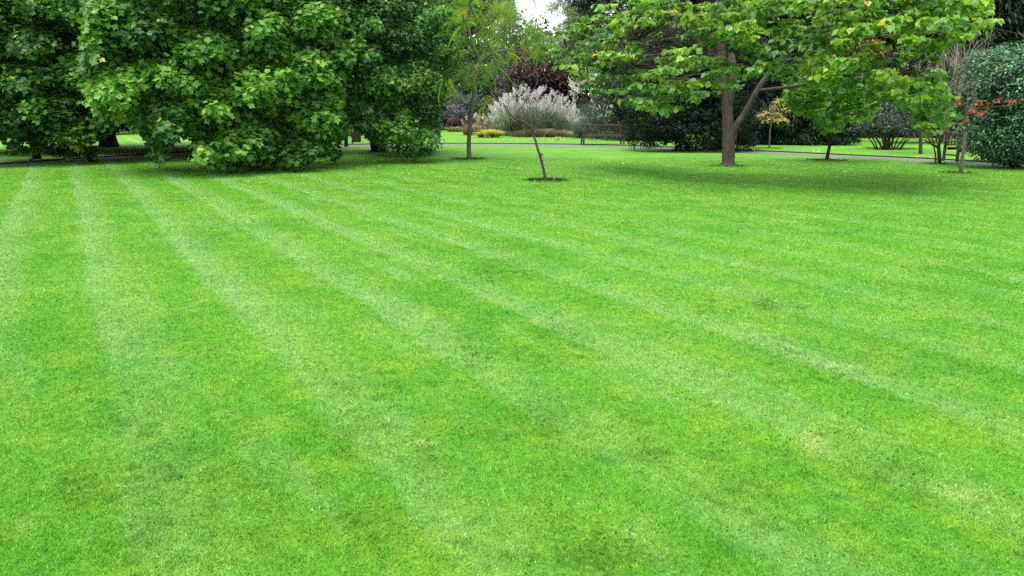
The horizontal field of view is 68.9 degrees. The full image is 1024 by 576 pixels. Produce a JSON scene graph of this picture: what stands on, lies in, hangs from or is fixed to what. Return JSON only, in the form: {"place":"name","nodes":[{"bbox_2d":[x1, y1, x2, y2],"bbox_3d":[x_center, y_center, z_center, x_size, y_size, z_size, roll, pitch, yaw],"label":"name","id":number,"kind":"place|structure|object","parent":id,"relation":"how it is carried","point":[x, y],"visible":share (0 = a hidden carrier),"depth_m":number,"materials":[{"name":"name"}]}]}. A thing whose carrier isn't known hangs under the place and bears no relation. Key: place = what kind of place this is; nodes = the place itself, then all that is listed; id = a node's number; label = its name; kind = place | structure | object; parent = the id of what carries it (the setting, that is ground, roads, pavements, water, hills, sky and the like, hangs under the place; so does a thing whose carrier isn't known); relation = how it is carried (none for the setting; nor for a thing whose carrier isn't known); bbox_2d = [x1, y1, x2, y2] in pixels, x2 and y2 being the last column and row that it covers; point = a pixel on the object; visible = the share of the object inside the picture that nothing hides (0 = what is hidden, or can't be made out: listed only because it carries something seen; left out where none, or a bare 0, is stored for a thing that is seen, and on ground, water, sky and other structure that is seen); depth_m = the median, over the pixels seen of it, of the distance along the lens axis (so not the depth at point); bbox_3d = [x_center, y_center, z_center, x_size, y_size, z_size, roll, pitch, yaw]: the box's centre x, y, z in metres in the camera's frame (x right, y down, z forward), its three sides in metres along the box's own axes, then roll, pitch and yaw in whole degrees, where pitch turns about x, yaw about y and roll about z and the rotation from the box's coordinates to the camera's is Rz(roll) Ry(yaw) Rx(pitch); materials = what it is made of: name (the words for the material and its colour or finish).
{"place":"outdoors","nodes":[
{"label":"outdoors","id":0,"kind":"place"},
{"bbox_2d":[445,126,464,131],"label":"pale grass","id":1,"kind":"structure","parent":0,"point":[451,129],"depth_m":54.46,"materials":[{"name":"plant"}]},
{"bbox_2d":[458,112,488,134],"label":"tan grass","id":2,"kind":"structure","parent":0,"point":[465,131],"depth_m":47.66,"materials":[{"name":"beige plant"}]},
{"bbox_2d":[486,125,502,130],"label":"straw grass","id":3,"kind":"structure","parent":0,"point":[490,127],"depth_m":46.23,"materials":[{"name":"beige plant"}]},
{"bbox_2d":[0,126,989,162],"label":"lawn","id":4,"kind":"structure","parent":0,"point":[130,143],"depth_m":34.07,"materials":[{"name":"green plant"}]},
{"bbox_2d":[0,113,104,160],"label":"tulip tree","id":5,"kind":"object","parent":4,"relation":"on","point":[34,150],"visible":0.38,"depth_m":23.67,"materials":[{"name":"green plant"}]},
{"bbox_2d":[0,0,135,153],"bbox_3d":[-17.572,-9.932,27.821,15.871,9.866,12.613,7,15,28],"label":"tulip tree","id":6,"kind":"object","parent":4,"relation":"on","point":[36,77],"visible":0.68,"depth_m":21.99,"materials":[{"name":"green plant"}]},
{"bbox_2d":[116,128,137,134],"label":"green hedge","id":7,"kind":"object","parent":4,"relation":"on","point":[124,132],"visible":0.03,"depth_m":50.18,"materials":[{"name":"green plant"}]},
{"bbox_2d":[26,0,373,173],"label":"tulip tree","id":8,"kind":"object","parent":4,"relation":"on","point":[235,85],"visible":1,"depth_m":19.21,"materials":[{"name":"green plant"}]},
{"bbox_2d":[351,124,360,141],"bbox_3d":[-7.854,-9.137,37.268,0.476,3.920,0.479,0,13,0],"label":"old tree","id":9,"kind":"object","parent":4,"relation":"on","point":[356,137],"visible":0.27,"depth_m":37.45,"materials":[{"name":"brown plant"}]},
{"bbox_2d":[423,0,482,97],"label":"background tree","id":10,"kind":"object","parent":4,"relation":"on","point":[461,48],"visible":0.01,"depth_m":72.80,"materials":[{"name":"green plant"}]},
{"bbox_2d":[444,87,461,110],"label":"golden shrub","id":11,"kind":"object","parent":4,"relation":"on","point":[448,97],"visible":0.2,"depth_m":62.03,"materials":[{"name":"green plant"}]},
{"bbox_2d":[438,103,468,129],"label":"grey leaved shrub","id":12,"kind":"object","parent":4,"relation":"on","point":[461,113],"visible":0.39,"depth_m":58.64,"materials":[{"name":"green plant"}]},
{"bbox_2d":[445,115,478,127],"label":"red brown shrub","id":13,"kind":"object","parent":4,"relation":"on","point":[456,122],"visible":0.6,"depth_m":57.70,"materials":[{"name":"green plant"}]},
{"bbox_2d":[445,91,481,125],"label":"blue grey shrub","id":14,"kind":"object","parent":4,"relation":"on","point":[466,103],"visible":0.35,"depth_m":61.49,"materials":[{"name":"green plant"}]},
{"bbox_2d":[422,0,521,84],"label":"olive evergreen","id":15,"kind":"object","parent":4,"relation":"on","point":[486,9],"visible":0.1,"depth_m":80.14,"materials":[{"name":"green plant"}]},
{"bbox_2d":[425,0,522,98],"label":"background tree","id":16,"kind":"object","parent":4,"relation":"on","point":[468,40],"depth_m":90.59,"materials":[{"name":"green plant"}]},
{"bbox_2d":[445,59,522,119],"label":"dark green shrub","id":17,"kind":"object","parent":4,"relation":"on","point":[488,93],"visible":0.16,"depth_m":65.68,"materials":[{"name":"green plant"}]},
{"bbox_2d":[476,96,498,127],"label":"golden conifer","id":18,"kind":"object","parent":4,"relation":"on","point":[483,109],"visible":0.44,"depth_m":50.66,"materials":[{"name":"green plant"}]},
{"bbox_2d":[472,115,505,137],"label":"yellow sedge","id":19,"kind":"object","parent":4,"relation":"on","point":[485,133],"visible":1,"depth_m":43.45,"materials":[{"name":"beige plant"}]},
{"bbox_2d":[479,0,579,98],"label":"pale willow","id":20,"kind":"object","parent":4,"relation":"on","point":[569,10],"visible":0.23,"depth_m":69.67,"materials":[{"name":"green plant"}]},
{"bbox_2d":[492,31,607,115],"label":"purple smoke bush","id":21,"kind":"object","parent":4,"relation":"on","point":[556,80],"visible":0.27,"depth_m":54.91,"materials":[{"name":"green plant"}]},
{"bbox_2d":[546,0,621,99],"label":"redwood tree","id":22,"kind":"object","parent":4,"relation":"on","point":[583,7],"visible":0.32,"depth_m":78.61,"materials":[{"name":"green plant"}]},
{"bbox_2d":[581,124,624,144],"bbox_3d":[4.280,-7.240,35.197,2.005,0.910,0.630,-1,14,-6],"label":"garden bench","id":23,"kind":"object","parent":4,"relation":"on","point":[583,133],"visible":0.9,"depth_m":35.35,"materials":[{"name":"brown wood"}]},
{"bbox_2d":[577,8,683,139],"bbox_3d":[6.488,-11.428,39.815,6.371,7.181,4.366,0,13,0],"label":"laurel bush","id":24,"kind":"object","parent":4,"relation":"on","point":[601,99],"visible":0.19,"depth_m":39.46,"materials":[{"name":"green plant"}]},
{"bbox_2d":[607,92,657,140],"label":"yew bush","id":25,"kind":"object","parent":4,"relation":"on","point":[621,122],"visible":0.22,"depth_m":39.24,"materials":[{"name":"green plant"}]},
{"bbox_2d":[591,1,714,120],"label":"background tree","id":26,"kind":"object","parent":4,"relation":"on","point":[614,12],"visible":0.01,"depth_m":76.42,"materials":[{"name":"green plant"}]},
{"bbox_2d":[620,22,761,151],"bbox_3d":[7.197,-8.128,29.873,5.783,5.375,3.892,0,13,0],"label":"yew bush","id":27,"kind":"object","parent":4,"relation":"on","point":[699,113],"visible":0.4,"depth_m":29.29,"materials":[{"name":"green plant"}]},
{"bbox_2d":[581,0,813,131],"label":"background tree","id":28,"kind":"object","parent":4,"relation":"on","point":[619,7],"visible":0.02,"depth_m":50.07,"materials":[{"name":"green plant"}]},
{"bbox_2d":[697,26,804,139],"bbox_3d":[11.932,-9.960,36.716,5.402,5.733,3.919,0,13,0],"label":"yew bush","id":29,"kind":"object","parent":4,"relation":"on","point":[761,96],"visible":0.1,"depth_m":36.20,"materials":[{"name":"green plant"}]},
{"bbox_2d":[712,96,850,145],"bbox_3d":[12.723,-7.774,35.194,6.668,2.723,3.786,0,13,0],"label":"conifer hedge","id":30,"kind":"object","parent":4,"relation":"on","point":[800,130],"visible":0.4,"depth_m":34.11,"materials":[{"name":"green plant"}]},
{"bbox_2d":[740,0,915,111],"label":"background tree","id":31,"kind":"object","parent":4,"relation":"on","point":[807,20],"visible":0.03,"depth_m":51.23,"materials":[{"name":"green plant"}]},
{"bbox_2d":[822,112,862,145],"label":"dark holly","id":32,"kind":"object","parent":4,"relation":"on","point":[846,136],"visible":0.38,"depth_m":33.94,"materials":[{"name":"green plant"}]},
{"bbox_2d":[843,106,993,137],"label":"hedge","id":33,"kind":"object","parent":4,"relation":"on","point":[897,136],"visible":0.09,"depth_m":43.27,"materials":[{"name":"green plant"}]},
{"bbox_2d":[872,72,965,132],"bbox_3d":[19.682,-8.884,35.856,4.584,2.900,3.676,0,13,0],"label":"bush","id":34,"kind":"object","parent":4,"relation":"on","point":[902,113],"visible":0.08,"depth_m":35.67,"materials":[{"name":"green plant"}]},
{"bbox_2d":[892,61,950,153],"bbox_3d":[14.773,-6.492,27.227,2.785,3.443,2.311,0,13,0],"label":"young tree","id":35,"kind":"object","parent":4,"relation":"on","point":[920,131],"visible":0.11,"depth_m":27.05,"materials":[{"name":"green plant"}]},
{"bbox_2d":[889,15,1008,142],"bbox_3d":[21.254,-10.514,36.722,6.767,6.626,5.207,0,13,0],"label":"leafless shrub","id":36,"kind":"object","parent":4,"relation":"on","point":[959,81],"visible":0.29,"depth_m":36.79,"materials":[{"name":"plant"}]},
{"bbox_2d":[882,0,1023,137],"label":"background tree","id":37,"kind":"object","parent":4,"relation":"on","point":[1010,13],"visible":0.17,"depth_m":42.18,"materials":[{"name":"green plant"}]},
{"bbox_2d":[942,132,989,161],"bbox_3d":[14.643,-4.505,23.768,1.605,0.910,0.630,-3,14,-14],"label":"garden bench","id":38,"kind":"object","parent":4,"relation":"on","point":[945,147],"visible":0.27,"depth_m":23.82,"materials":[{"name":"brown wood"}]},
{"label":"soil circle","id":39,"kind":"structure","parent":4,"relation":"on","visible":0},
{"bbox_2d":[756,96,790,147],"bbox_3d":[10.998,-6.921,31.494,1.516,2.287,1.038,0,13,0],"label":"golden sapling","id":40,"kind":"object","parent":39,"relation":"on","point":[780,116],"visible":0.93,"depth_m":31.37,"materials":[{"name":"yellow plant"}]},
{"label":"soil circle","id":41,"kind":"structure","parent":4,"relation":"on","visible":0},
{"bbox_2d":[844,102,935,149],"bbox_3d":[15.556,-6.690,30.243,3.615,2.185,2.299,0,13,0],"label":"many stemmed shrub","id":42,"kind":"object","parent":41,"relation":"on","point":[891,124],"visible":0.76,"depth_m":30.33,"materials":[{"name":"green plant"}]},
{"bbox_2d":[0,113,1023,575],"bbox_3d":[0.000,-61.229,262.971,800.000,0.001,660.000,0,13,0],"label":"lawn","id":43,"kind":"structure","parent":0,"point":[530,153],"depth_m":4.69,"materials":[{"name":"green plant"}]},
{"bbox_2d":[344,101,347,146],"bbox_3d":[-7.481,-7.465,33.685,0.280,2.329,0.180,0,13,0],"label":"slender tree","id":44,"kind":"object","parent":43,"relation":"on","point":[346,142],"visible":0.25,"depth_m":33.82,"materials":[{"name":"brown plant"}]},
{"bbox_2d":[326,0,475,160],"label":"sweetgum tree","id":45,"kind":"object","parent":43,"relation":"on","point":[401,53],"visible":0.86,"depth_m":22.93,"materials":[{"name":"green plant"}]},
{"bbox_2d":[454,158,482,159],"bbox_3d":[-1.494,-4.371,25.540,1.208,0.084,1.232,0,13,0],"label":"soil circle","id":46,"kind":"object","parent":43,"relation":"on","point":[466,158],"visible":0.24,"depth_m":26.02,"materials":[{"name":"brown soil"}]},
{"bbox_2d":[429,0,561,159],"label":"silk tree","id":47,"kind":"object","parent":46,"relation":"on","point":[483,57],"visible":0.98,"depth_m":23.16,"materials":[{"name":"green plant"}]},
{"bbox_2d":[0,261,956,575],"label":"clover","id":48,"kind":"object","parent":43,"relation":"on","point":[596,553],"visible":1,"depth_m":3.32,"materials":[{"name":"green plant"}]},
{"bbox_2d":[0,143,994,163],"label":"turf edge","id":49,"kind":"object","parent":43,"relation":"on","point":[537,143],"visible":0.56,"depth_m":28.36,"materials":[{"name":"plant"}]},
{"bbox_2d":[524,178,567,181],"bbox_3d":[0.790,-2.554,17.948,1.204,0.085,1.223,0,13,0],"label":"soil circle","id":50,"kind":"object","parent":43,"relation":"on","point":[542,179],"visible":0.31,"depth_m":18.43,"materials":[{"name":"brown soil"}]},
{"bbox_2d":[503,52,562,181],"bbox_3d":[0.500,-3.890,17.288,1.419,3.006,0.530,0,13,0],"label":"bare sapling","id":51,"kind":"object","parent":50,"relation":"on","point":[535,141],"visible":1,"depth_m":17.27,"materials":[{"name":"brown plant"}]},
{"bbox_2d":[542,155,555,181],"bbox_3d":[0.850,-2.794,17.429,0.357,0.636,0.035,3,14,14],"label":"wooden stake","id":52,"kind":"object","parent":50,"relation":"on","point":[548,168],"visible":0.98,"depth_m":17.41,"materials":[{"name":"brown wood"}]},
{"bbox_2d":[450,146,978,181],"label":"rim grass","id":53,"kind":"structure","parent":43,"relation":"on","point":[866,147],"depth_m":22.79,"materials":[{"name":"green plant"}]},
{"bbox_2d":[548,0,1022,166],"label":"broadleaf tree","id":54,"kind":"object","parent":43,"relation":"on","point":[853,29],"visible":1,"depth_m":15.56,"materials":[{"name":"green plant"}]},
{"bbox_2d":[809,159,844,160],"bbox_3d":[10.556,-4.246,25.015,1.240,0.084,1.246,0,13,0],"label":"soil circle","id":55,"kind":"object","parent":43,"relation":"on","point":[829,160],"visible":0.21,"depth_m":25.49,"materials":[{"name":"brown soil"}]},
{"bbox_2d":[778,71,882,160],"bbox_3d":[10.412,-5.348,23.569,3.957,2.918,3.055,-5,14,-18],"label":"catalpa tree","id":56,"kind":"object","parent":55,"relation":"on","point":[839,103],"visible":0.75,"depth_m":23.48,"materials":[{"name":"green plant"}]},
{"bbox_2d":[834,2,932,100],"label":"background tree","id":57,"kind":"object","parent":43,"relation":"on","point":[892,43],"visible":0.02,"depth_m":55.22,"materials":[{"name":"green plant"}]},
{"bbox_2d":[924,120,958,163],"bbox_3d":[13.114,-4.509,22.896,1.097,1.603,0.116,0,13,0],"label":"gnarled tree","id":58,"kind":"object","parent":43,"relation":"on","point":[938,159],"visible":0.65,"depth_m":22.91,"materials":[{"name":"brown plant"}]},
{"bbox_2d":[946,39,1023,168],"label":"mint green shrub","id":59,"kind":"object","parent":43,"relation":"on","point":[1006,122],"visible":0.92,"depth_m":20.73,"materials":[{"name":"green plant"}]},
{"bbox_2d":[954,75,1016,172],"bbox_3d":[12.336,-4.239,19.580,1.558,2.616,0.276,0,13,0],"label":"scarlet sapling","id":60,"kind":"object","parent":43,"relation":"on","point":[961,165],"visible":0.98,"depth_m":19.54,"materials":[{"name":"red plant"}]},
{"bbox_2d":[0,144,1023,167],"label":"path","id":61,"kind":"structure","parent":0,"point":[608,146],"depth_m":27.98,"materials":[{"name":"grey asphalt"}]},
{"bbox_2d":[486,84,583,135],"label":"plumed grass","id":62,"kind":"structure","parent":0,"point":[500,114],"depth_m":46.07,"materials":[{"name":"white plant"}]},
{"bbox_2d":[508,128,574,136],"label":"brown grass","id":63,"kind":"structure","parent":0,"point":[544,133],"depth_m":44.21,"materials":[{"name":"plant"}]},
{"bbox_2d":[568,69,605,122],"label":"pampas grass","id":64,"kind":"structure","parent":0,"point":[584,109],"depth_m":48.45,"materials":[{"name":"white plant"}]},
{"bbox_2d":[566,115,610,137],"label":"blue grass","id":65,"kind":"structure","parent":0,"point":[575,127],"depth_m":42.63,"materials":[{"name":"plant"}]},
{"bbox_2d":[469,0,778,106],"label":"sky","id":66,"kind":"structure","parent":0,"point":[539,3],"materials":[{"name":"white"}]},
{"bbox_2d":[828,32,889,77],"bbox_3d":[16.918,-11.370,37.058,3.252,2.954,2.364,0,13,0],"label":"copper shrub","id":67,"kind":"object","parent":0,"point":[866,49],"visible":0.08,"depth_m":36.45,"materials":[{"name":"orange plant"}]}
]}

